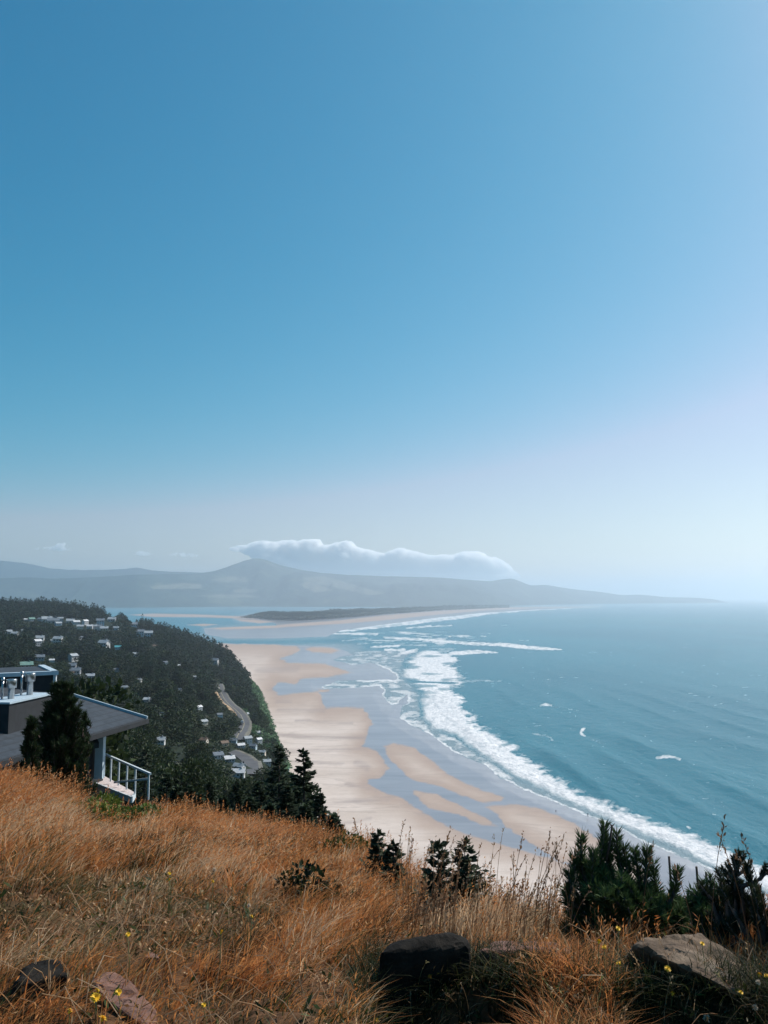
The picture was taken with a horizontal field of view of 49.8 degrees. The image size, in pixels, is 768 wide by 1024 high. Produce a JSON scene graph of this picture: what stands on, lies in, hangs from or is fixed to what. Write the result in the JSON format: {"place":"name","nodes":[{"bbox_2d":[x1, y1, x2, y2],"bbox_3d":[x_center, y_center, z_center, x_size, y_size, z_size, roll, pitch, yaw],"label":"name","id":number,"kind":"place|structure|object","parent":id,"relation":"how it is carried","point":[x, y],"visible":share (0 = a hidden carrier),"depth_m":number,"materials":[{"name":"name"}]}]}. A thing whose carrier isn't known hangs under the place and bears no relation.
{"place":"outdoors","nodes":[
{"label":"outdoors","id":0,"kind":"place"},
{"bbox_2d":[0,561,199,578],"bbox_3d":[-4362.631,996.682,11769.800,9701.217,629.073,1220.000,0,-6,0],"label":"hills behind","id":1,"kind":"structure","parent":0,"point":[8,569],"depth_m":11844.93,"materials":[{"name":"blue"}]},
{"bbox_2d":[218,684,249,739],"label":"road","id":2,"kind":"structure","parent":0,"point":[245,724],"depth_m":512.53,"materials":[{"name":"grey asphalt"}]},
{"bbox_2d":[228,750,260,774],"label":"road","id":3,"kind":"structure","parent":0,"point":[248,761],"depth_m":300.57,"materials":[{"name":"grey asphalt"}]},
{"bbox_2d":[0,559,727,607],"bbox_3d":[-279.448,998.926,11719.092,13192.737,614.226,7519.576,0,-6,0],"label":"hills","id":4,"kind":"structure","parent":0,"point":[256,583],"depth_m":9497.97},
{"bbox_2d":[0,614,767,1023],"bbox_3d":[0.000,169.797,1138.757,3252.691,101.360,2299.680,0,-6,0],"label":"hillside","id":5,"kind":"structure","parent":0,"point":[450,1012],"depth_m":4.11,"materials":[{"name":"plant"}]},
{"bbox_2d":[20,660,33,666],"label":"house","id":6,"kind":"structure","parent":5,"relation":"on","point":[29,663],"depth_m":492.01,"materials":[{"name":"green glass"}]},
{"bbox_2d":[14,714,43,784],"bbox_3d":[-6.113,4.483,14.401,0.608,1.928,0.579,-5,-8,39],"label":"young pine","id":7,"kind":"object","parent":5,"relation":"on","point":[30,749],"visible":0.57,"depth_m":14.37,"materials":[{"name":"green plant"}]},
{"bbox_2d":[11,959,66,1006],"bbox_3d":[-1.548,2.211,3.778,0.226,0.349,0.435,1,-6,-14],"label":"black rock","id":8,"kind":"object","parent":5,"relation":"on","point":[35,976],"visible":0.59,"depth_m":3.65,"materials":[{"name":"black stone"}]},
{"bbox_2d":[35,653,44,660],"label":"house","id":9,"kind":"structure","parent":5,"relation":"on","point":[40,657],"depth_m":579.00,"materials":[{"name":"stone"}]},
{"bbox_2d":[47,616,59,624],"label":"house","id":10,"kind":"structure","parent":5,"relation":"on","point":[53,619],"depth_m":1030.32,"materials":[{"name":"stone"}]},
{"bbox_2d":[52,635,63,642],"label":"house","id":11,"kind":"structure","parent":5,"relation":"on","point":[56,639],"depth_m":846.22,"materials":[{"name":"grey glass"}]},
{"bbox_2d":[35,679,98,801],"bbox_3d":[-6.048,4.564,15.509,1.530,2.883,1.566,0,-6,0],"label":"young pine","id":12,"kind":"object","parent":5,"relation":"on","point":[59,739],"visible":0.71,"depth_m":15.38,"materials":[{"name":"green plant"}]},
{"bbox_2d":[68,653,78,661],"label":"house","id":13,"kind":"structure","parent":5,"relation":"on","point":[72,656],"depth_m":589.15,"materials":[{"name":"white glass"}]},
{"bbox_2d":[0,665,150,806],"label":"house","id":14,"kind":"structure","parent":5,"relation":"on","point":[23,694],"depth_m":34.44,"materials":[{"name":"grey paint"}]},
{"bbox_2d":[69,666,81,675],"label":"house","id":15,"kind":"structure","parent":5,"relation":"on","point":[77,670],"depth_m":494.71,"materials":[{"name":"stone"}]},
{"bbox_2d":[77,711,92,797],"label":"young pine","id":16,"kind":"object","parent":5,"relation":"on","point":[84,731],"visible":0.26,"depth_m":15.92,"materials":[{"name":"green plant"}]},
{"bbox_2d":[63,790,122,827],"bbox_3d":[-4.146,4.261,11.807,1.273,0.538,0.911,-4,-7,32],"label":"shrub","id":17,"kind":"object","parent":5,"relation":"on","point":[109,797],"visible":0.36,"depth_m":11.76,"materials":[{"name":"green plant"}]},
{"bbox_2d":[90,992,99,1023],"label":"flower","id":18,"kind":"object","parent":5,"relation":"on","point":[95,996],"visible":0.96,"depth_m":3.30,"materials":[{"name":"yellow plant"}]},
{"bbox_2d":[96,618,104,625],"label":"house","id":19,"kind":"structure","parent":5,"relation":"on","point":[100,620],"depth_m":1085.45,"materials":[{"name":"stone"}]},
{"bbox_2d":[98,639,110,647],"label":"house","id":20,"kind":"structure","parent":5,"relation":"on","point":[105,642],"depth_m":787.14,"materials":[{"name":"grey glass"}]},
{"bbox_2d":[71,675,140,804],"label":"leafy tree","id":21,"kind":"object","parent":5,"relation":"on","point":[114,747],"visible":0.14,"depth_m":45.10,"materials":[{"name":"green plant"}]},
{"bbox_2d":[115,989,121,1023],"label":"flower","id":22,"kind":"object","parent":5,"relation":"on","point":[118,992],"visible":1,"depth_m":3.34,"materials":[{"name":"yellow plant"}]},
{"bbox_2d":[106,732,136,765],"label":"leafy tree","id":23,"kind":"object","parent":5,"relation":"on","point":[130,742],"visible":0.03,"depth_m":88.01,"materials":[{"name":"green plant"}]},
{"bbox_2d":[91,972,156,1023],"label":"flat rock","id":24,"kind":"object","parent":5,"relation":"on","point":[126,991],"visible":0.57,"depth_m":3.57,"materials":[{"name":"stone"}]},
{"bbox_2d":[115,768,134,807],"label":"evergreen tree","id":25,"kind":"object","parent":5,"relation":"on","point":[129,784],"visible":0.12,"depth_m":61.07,"materials":[{"name":"green plant"}]},
{"bbox_2d":[90,802,162,826],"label":"shrub","id":26,"kind":"object","parent":5,"relation":"on","point":[154,807],"visible":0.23,"depth_m":12.09,"materials":[{"name":"green plant"}]},
{"bbox_2d":[106,763,167,807],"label":"leafy tree","id":27,"kind":"object","parent":5,"relation":"on","point":[152,786],"visible":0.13,"depth_m":66.07,"materials":[{"name":"green plant"}]},
{"bbox_2d":[124,727,153,754],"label":"leafy tree","id":28,"kind":"object","parent":5,"relation":"on","point":[141,739],"visible":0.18,"depth_m":158.88,"materials":[{"name":"green plant"}]},
{"bbox_2d":[127,742,156,767],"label":"leafy tree","id":29,"kind":"object","parent":5,"relation":"on","point":[138,748],"visible":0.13,"depth_m":135.57,"materials":[{"name":"green plant"}]},
{"bbox_2d":[128,748,158,803],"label":"evergreen tree","id":30,"kind":"object","parent":5,"relation":"on","point":[144,787],"visible":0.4,"depth_m":55.82,"materials":[{"name":"green plant"}]},
{"bbox_2d":[138,721,155,740],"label":"leafy tree","id":31,"kind":"object","parent":5,"relation":"on","point":[150,729],"visible":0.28,"depth_m":196.86,"materials":[{"name":"green plant"}]},
{"bbox_2d":[144,952,158,968],"bbox_3d":[-1.182,2.281,4.174,0.078,0.124,0.196,3,-7,-28],"label":"stone","id":32,"kind":"object","parent":5,"relation":"on","point":[150,955],"visible":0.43,"depth_m":4.11,"materials":[{"name":"stone"}]},
{"bbox_2d":[133,746,172,770],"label":"leafy tree","id":33,"kind":"object","parent":5,"relation":"on","point":[154,753],"visible":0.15,"depth_m":129.59,"materials":[{"name":"green plant"}]},
{"bbox_2d":[19,654,288,812],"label":"undergrowth","id":34,"kind":"object","parent":5,"relation":"on","point":[221,765],"visible":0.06,"depth_m":352.12,"materials":[{"name":"green plant"}]},
{"bbox_2d":[150,729,158,743],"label":"leafy tree","id":35,"kind":"object","parent":5,"relation":"on","point":[156,732],"visible":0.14,"depth_m":210.04,"materials":[{"name":"green plant"}]},
{"bbox_2d":[0,596,310,795],"bbox_3d":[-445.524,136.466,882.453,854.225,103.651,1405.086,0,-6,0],"label":"forest","id":36,"kind":"object","parent":5,"relation":"on","point":[192,653],"visible":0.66,"depth_m":618.00,"materials":[{"name":"green plant"}]},
{"bbox_2d":[140,754,175,780],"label":"leafy tree","id":37,"kind":"object","parent":5,"relation":"on","point":[158,760],"visible":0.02,"depth_m":97.95,"materials":[{"name":"green plant"}]},
{"bbox_2d":[154,736,165,744],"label":"house","id":38,"kind":"structure","parent":5,"relation":"on","point":[162,740],"depth_m":241.96,"materials":[{"name":"white glass"}]},
{"bbox_2d":[152,773,175,807],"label":"spruce tree","id":39,"kind":"object","parent":5,"relation":"on","point":[168,785],"visible":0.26,"depth_m":28.20,"materials":[{"name":"green plant"}]},
{"bbox_2d":[163,784,195,810],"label":"spruce tree","id":40,"kind":"object","parent":5,"relation":"on","point":[177,790],"visible":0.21,"depth_m":18.35,"materials":[{"name":"green plant"}]},
{"bbox_2d":[152,758,217,809],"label":"leafy tree","id":41,"kind":"object","parent":5,"relation":"on","point":[175,770],"visible":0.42,"depth_m":62.68,"materials":[{"name":"green plant"}]},
{"bbox_2d":[183,785,196,803],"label":"spruce tree","id":42,"kind":"object","parent":5,"relation":"on","point":[191,792],"visible":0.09,"depth_m":20.80,"materials":[{"name":"green plant"}]},
{"bbox_2d":[184,742,210,760],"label":"leafy tree","id":43,"kind":"object","parent":5,"relation":"on","point":[194,750],"visible":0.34,"depth_m":186.64,"materials":[{"name":"green plant"}]},
{"bbox_2d":[191,792,208,812],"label":"spruce tree","id":44,"kind":"object","parent":5,"relation":"on","point":[199,795],"visible":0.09,"depth_m":18.92,"materials":[{"name":"green plant"}]},
{"bbox_2d":[178,763,223,796],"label":"leafy tree","id":45,"kind":"object","parent":5,"relation":"on","point":[218,777],"visible":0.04,"depth_m":113.88,"materials":[{"name":"green plant"}]},
{"bbox_2d":[188,751,215,770],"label":"leafy tree","id":46,"kind":"object","parent":5,"relation":"on","point":[202,753],"visible":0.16,"depth_m":174.99,"materials":[{"name":"green plant"}]},
{"bbox_2d":[187,765,220,798],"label":"leafy tree","id":47,"kind":"object","parent":5,"relation":"on","point":[207,774],"visible":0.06,"depth_m":99.10,"materials":[{"name":"green plant"}]},
{"bbox_2d":[203,780,223,813],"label":"spruce tree","id":48,"kind":"object","parent":5,"relation":"on","point":[211,792],"visible":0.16,"depth_m":25.65,"materials":[{"name":"green plant"}]},
{"bbox_2d":[211,750,224,759],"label":"house","id":49,"kind":"structure","parent":5,"relation":"on","point":[220,754],"depth_m":253.38,"materials":[{"name":"stone"}]},
{"bbox_2d":[0,803,440,1023],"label":"grass","id":50,"kind":"structure","parent":5,"relation":"on","point":[131,929],"depth_m":5.08,"materials":[{"name":"brown plant"}]},
{"bbox_2d":[213,795,235,818],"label":"spruce tree","id":51,"kind":"object","parent":5,"relation":"on","point":[225,801],"visible":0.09,"depth_m":19.51,"materials":[{"name":"green plant"}]},
{"bbox_2d":[220,777,232,795],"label":"leafy tree","id":52,"kind":"object","parent":5,"relation":"on","point":[229,787],"visible":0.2,"depth_m":150.45,"materials":[{"name":"green plant"}]},
{"bbox_2d":[215,867,242,881],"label":"shrub","id":53,"kind":"object","parent":5,"relation":"on","point":[231,871],"visible":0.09,"depth_m":7.02,"materials":[{"name":"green plant"}]},
{"bbox_2d":[223,754,235,763],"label":"house","id":54,"kind":"structure","parent":5,"relation":"on","point":[231,758],"depth_m":250.81,"materials":[{"name":"white"}]},
{"bbox_2d":[215,776,257,809],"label":"leafy tree","id":55,"kind":"object","parent":5,"relation":"on","point":[244,782],"visible":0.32,"depth_m":89.89,"materials":[{"name":"green plant"}]},
{"bbox_2d":[222,684,251,739],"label":"road verge","id":56,"kind":"structure","parent":5,"relation":"on","point":[248,732],"depth_m":503.50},
{"bbox_2d":[231,767,245,778],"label":"house","id":57,"kind":"structure","parent":5,"relation":"on","point":[239,771],"depth_m":204.26,"materials":[{"name":"white"}]},
{"bbox_2d":[229,779,248,816],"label":"spruce tree","id":58,"kind":"object","parent":5,"relation":"on","point":[239,799],"visible":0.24,"depth_m":25.79,"materials":[{"name":"green plant"}]},
{"bbox_2d":[232,762,246,772],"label":"house","id":59,"kind":"structure","parent":5,"relation":"on","point":[240,765],"depth_m":236.97,"materials":[{"name":"white"}]},
{"bbox_2d":[243,735,252,743],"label":"house","id":60,"kind":"structure","parent":5,"relation":"on","point":[248,739],"depth_m":386.08,"materials":[{"name":"white glass"}]},
{"bbox_2d":[238,796,261,820],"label":"spruce tree","id":61,"kind":"object","parent":5,"relation":"on","point":[250,802],"visible":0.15,"depth_m":18.62,"materials":[{"name":"green plant"}]},
{"bbox_2d":[236,750,264,773],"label":"road verge","id":62,"kind":"structure","parent":5,"relation":"on","point":[259,762],"depth_m":303.02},
{"bbox_2d":[218,678,292,773],"bbox_3d":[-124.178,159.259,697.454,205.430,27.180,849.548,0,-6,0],"label":"bluff scrub","id":63,"kind":"object","parent":5,"relation":"on","point":[261,697],"visible":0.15,"depth_m":583.43,"materials":[{"name":"green plant"}]},
{"bbox_2d":[250,780,269,814],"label":"spruce tree","id":64,"kind":"object","parent":5,"relation":"on","point":[259,789],"visible":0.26,"depth_m":23.06,"materials":[{"name":"green plant"}]},
{"bbox_2d":[253,767,269,783],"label":"leafy tree","id":65,"kind":"object","parent":5,"relation":"on","point":[257,772],"visible":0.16,"depth_m":180.37,"materials":[{"name":"green plant"}]},
{"bbox_2d":[257,802,285,827],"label":"spruce tree","id":66,"kind":"object","parent":5,"relation":"on","point":[270,807],"visible":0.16,"depth_m":17.72,"materials":[{"name":"green plant"}]},
{"bbox_2d":[259,744,300,818],"bbox_3d":[-3.793,10.316,29.039,2.934,4.356,2.369,-5,-8,41],"label":"spruce tree","id":67,"kind":"object","parent":5,"relation":"on","point":[274,775],"visible":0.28,"depth_m":28.93,"materials":[{"name":"green plant"}]},
{"bbox_2d":[276,785,301,828],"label":"spruce tree","id":68,"kind":"object","parent":5,"relation":"on","point":[285,803],"visible":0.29,"depth_m":21.16,"materials":[{"name":"green plant"}]},
{"bbox_2d":[262,770,321,813],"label":"leafy tree","id":69,"kind":"object","parent":5,"relation":"on","point":[289,779],"visible":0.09,"depth_m":74.96,"materials":[{"name":"green plant"}]},
{"bbox_2d":[274,858,331,901],"bbox_3d":[-0.630,2.911,6.454,0.409,0.368,0.429,3,-7,-30],"label":"shrub","id":70,"kind":"object","parent":5,"relation":"on","point":[308,871],"visible":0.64,"depth_m":6.45,"materials":[{"name":"green plant"}]},
{"bbox_2d":[290,803,320,835],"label":"spruce tree","id":71,"kind":"object","parent":5,"relation":"on","point":[304,807],"visible":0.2,"depth_m":17.82,"materials":[{"name":"green plant"}]},
{"bbox_2d":[275,747,347,831],"bbox_3d":[-2.310,8.770,24.206,2.803,3.747,3.109,0,-6,0],"label":"spruce tree","id":72,"kind":"object","parent":5,"relation":"on","point":[300,780],"visible":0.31,"depth_m":24.12,"materials":[{"name":"green plant"}]},
{"bbox_2d":[312,793,334,831],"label":"spruce tree","id":73,"kind":"object","parent":5,"relation":"on","point":[320,808],"visible":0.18,"depth_m":21.25,"materials":[{"name":"green plant"}]},
{"bbox_2d":[320,879,342,901],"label":"shrub","id":74,"kind":"object","parent":5,"relation":"on","point":[334,883],"visible":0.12,"depth_m":7.09,"materials":[{"name":"green plant"}]},
{"bbox_2d":[323,812,346,837],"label":"spruce tree","id":75,"kind":"object","parent":5,"relation":"on","point":[334,816],"visible":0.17,"depth_m":16.38,"materials":[{"name":"green plant"}]},
{"bbox_2d":[322,831,370,856],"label":"shrub","id":76,"kind":"object","parent":5,"relation":"on","point":[345,839],"visible":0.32,"depth_m":11.20,"materials":[{"name":"green plant"}]},
{"bbox_2d":[359,828,397,878],"bbox_3d":[-0.050,4.051,9.264,0.490,1.018,0.524,-3,-6,23],"label":"spruce sapling","id":77,"kind":"object","parent":5,"relation":"on","point":[376,850],"visible":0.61,"depth_m":9.25,"materials":[{"name":"green plant"}]},
{"bbox_2d":[0,850,767,1023],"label":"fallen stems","id":78,"kind":"object","parent":5,"relation":"on","point":[198,1000],"visible":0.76,"depth_m":3.99,"materials":[{"name":"brown plant"}]},
{"bbox_2d":[0,859,767,1023],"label":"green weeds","id":79,"kind":"object","parent":5,"relation":"on","point":[316,1006],"visible":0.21,"depth_m":4.10,"materials":[{"name":"green plant"}]},
{"bbox_2d":[372,839,410,893],"bbox_3d":[0.072,3.941,8.592,0.473,1.064,0.532,0,-6,0],"label":"spruce sapling","id":80,"kind":"object","parent":5,"relation":"on","point":[387,854],"visible":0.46,"depth_m":8.65,"materials":[{"name":"green plant"}]},
{"bbox_2d":[378,932,470,1013],"bbox_3d":[0.214,2.574,4.381,0.489,0.803,0.696,0,-6,0],"label":"boulder","id":81,"kind":"object","parent":5,"relation":"on","point":[440,951],"visible":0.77,"depth_m":4.13,"materials":[{"name":"black stone"}]},
{"bbox_2d":[401,839,461,914],"bbox_3d":[0.460,3.403,7.253,0.540,1.066,0.549,-3,-7,30],"label":"spruce sapling","id":82,"kind":"object","parent":5,"relation":"on","point":[437,845],"visible":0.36,"depth_m":7.29,"materials":[{"name":"green plant"}]},
{"bbox_2d":[428,836,496,918],"bbox_3d":[0.675,3.304,7.069,0.669,1.066,0.557,6,-8,-43],"label":"spruce sapling","id":83,"kind":"object","parent":5,"relation":"on","point":[463,869],"visible":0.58,"depth_m":7.09,"materials":[{"name":"green plant"}]},
{"bbox_2d":[387,827,615,941],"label":"tall grass","id":84,"kind":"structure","parent":5,"relation":"on","point":[455,893],"depth_m":5.86,"materials":[{"name":"brown plant"}]},
{"bbox_2d":[511,830,524,926],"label":"grass stalk","id":85,"kind":"object","parent":5,"relation":"on","point":[517,862],"depth_m":6.14,"materials":[{"name":"brown plant"}]},
{"bbox_2d":[479,941,572,972],"bbox_3d":[0.781,2.530,4.587,0.591,0.446,0.638,0,-6,0],"label":"ledge rock","id":86,"kind":"object","parent":5,"relation":"on","point":[500,950],"visible":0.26,"depth_m":4.34,"materials":[{"name":"brown stone"}]},
{"bbox_2d":[304,926,767,1023],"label":"shaded grass","id":87,"kind":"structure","parent":5,"relation":"on","point":[553,979],"depth_m":4.01,"materials":[{"name":"brown plant"}]},
{"bbox_2d":[535,837,549,935],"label":"grass stalk","id":88,"kind":"object","parent":5,"relation":"on","point":[540,874],"depth_m":5.99,"materials":[{"name":"brown plant"}]},
{"bbox_2d":[551,842,572,940],"bbox_3d":[1.148,2.513,5.292,0.141,0.767,0.042,-3,-7,31],"label":"grass stalk","id":89,"kind":"object","parent":5,"relation":"on","point":[555,856],"depth_m":5.30,"materials":[{"name":"brown plant"}]},
{"bbox_2d":[357,915,767,1023],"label":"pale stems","id":90,"kind":"object","parent":5,"relation":"on","point":[451,995],"visible":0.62,"depth_m":4.02,"materials":[{"name":"beige plant"}]},
{"bbox_2d":[556,816,695,945],"bbox_3d":[1.712,2.734,5.819,1.030,1.158,0.771,0,-6,0],"label":"pine bush","id":91,"kind":"object","parent":5,"relation":"on","point":[608,883],"visible":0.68,"depth_m":5.74,"materials":[{"name":"green plant"}]},
{"bbox_2d":[641,841,653,936],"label":"grass stalk","id":92,"kind":"object","parent":5,"relation":"on","point":[650,856],"depth_m":5.01,"materials":[{"name":"brown plant"}]},
{"bbox_2d":[673,863,693,935],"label":"grass stalk","id":93,"kind":"object","parent":5,"relation":"on","point":[684,893],"depth_m":4.55,"materials":[{"name":"brown plant"}]},
{"bbox_2d":[625,933,756,1001],"bbox_3d":[1.657,2.349,4.292,0.646,0.366,0.873,-6,-8,44],"label":"slanting rock","id":94,"kind":"object","parent":5,"relation":"on","point":[653,948],"visible":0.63,"depth_m":4.11,"materials":[{"name":"grey stone"}]},
{"bbox_2d":[681,870,725,943],"bbox_3d":[2.128,2.619,5.369,0.419,0.604,0.414,0,-6,0],"label":"pine bush","id":95,"kind":"object","parent":5,"relation":"on","point":[698,904],"visible":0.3,"depth_m":5.36,"materials":[{"name":"green plant"}]},
{"bbox_2d":[710,814,726,953],"bbox_3d":[1.788,2.070,4.435,0.152,0.866,0.039,2,-6,-16],"label":"grass stalk","id":96,"kind":"object","parent":5,"relation":"on","point":[724,834],"depth_m":4.44,"materials":[{"name":"brown plant"}]},
{"bbox_2d":[692,865,767,947],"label":"pine shrub","id":97,"kind":"object","parent":5,"relation":"on","point":[718,912],"visible":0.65,"depth_m":5.00,"materials":[{"name":"green plant"}]},
{"bbox_2d":[716,833,750,963],"bbox_3d":[1.843,2.083,4.360,0.148,0.769,0.031,-2,-6,19],"label":"grass stalk","id":98,"kind":"object","parent":5,"relation":"on","point":[727,860],"depth_m":4.37,"materials":[{"name":"brown plant"}]},
{"bbox_2d":[716,856,767,953],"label":"pine shrub","id":99,"kind":"object","parent":5,"relation":"on","point":[756,899],"visible":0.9,"depth_m":4.82,"materials":[{"name":"green plant"}]},
{"bbox_2d":[718,846,767,923],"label":"pine sapling","id":100,"kind":"object","parent":5,"relation":"on","point":[742,855],"visible":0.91,"depth_m":4.97,"materials":[{"name":"green plant"}]},
{"bbox_2d":[734,849,763,966],"bbox_3d":[1.864,2.076,4.219,0.125,0.697,0.040,-2,-6,20],"label":"grass stalk","id":101,"kind":"object","parent":5,"relation":"on","point":[736,856],"depth_m":4.24,"materials":[{"name":"brown plant"}]},
{"bbox_2d":[740,833,767,923],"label":"grass stalk","id":102,"kind":"object","parent":5,"relation":"on","point":[747,848],"depth_m":4.26,"materials":[{"name":"brown plant"}]},
{"bbox_2d":[0,0,767,598],"label":"sky","id":103,"kind":"structure","parent":0,"point":[454,289],"materials":[{"name":"blue"}]},
{"bbox_2d":[104,599,767,896],"bbox_3d":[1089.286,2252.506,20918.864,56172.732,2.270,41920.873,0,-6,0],"label":"ocean","id":104,"kind":"structure","parent":0,"point":[647,722],"depth_m":813.12,"materials":[{"name":"liquid"}]},
{"bbox_2d":[131,607,767,911],"bbox_3d":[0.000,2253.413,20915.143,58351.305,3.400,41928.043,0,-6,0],"label":"beach","id":105,"kind":"structure","parent":0,"point":[377,761],"depth_m":473.31,"materials":[{"name":"beige sand"}]},
{"bbox_2d":[236,604,509,620],"bbox_3d":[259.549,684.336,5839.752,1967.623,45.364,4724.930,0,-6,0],"label":"spit forest","id":106,"kind":"object","parent":105,"relation":"on","point":[308,615],"visible":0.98,"depth_m":4285.70,"materials":[{"name":"grey plant"}]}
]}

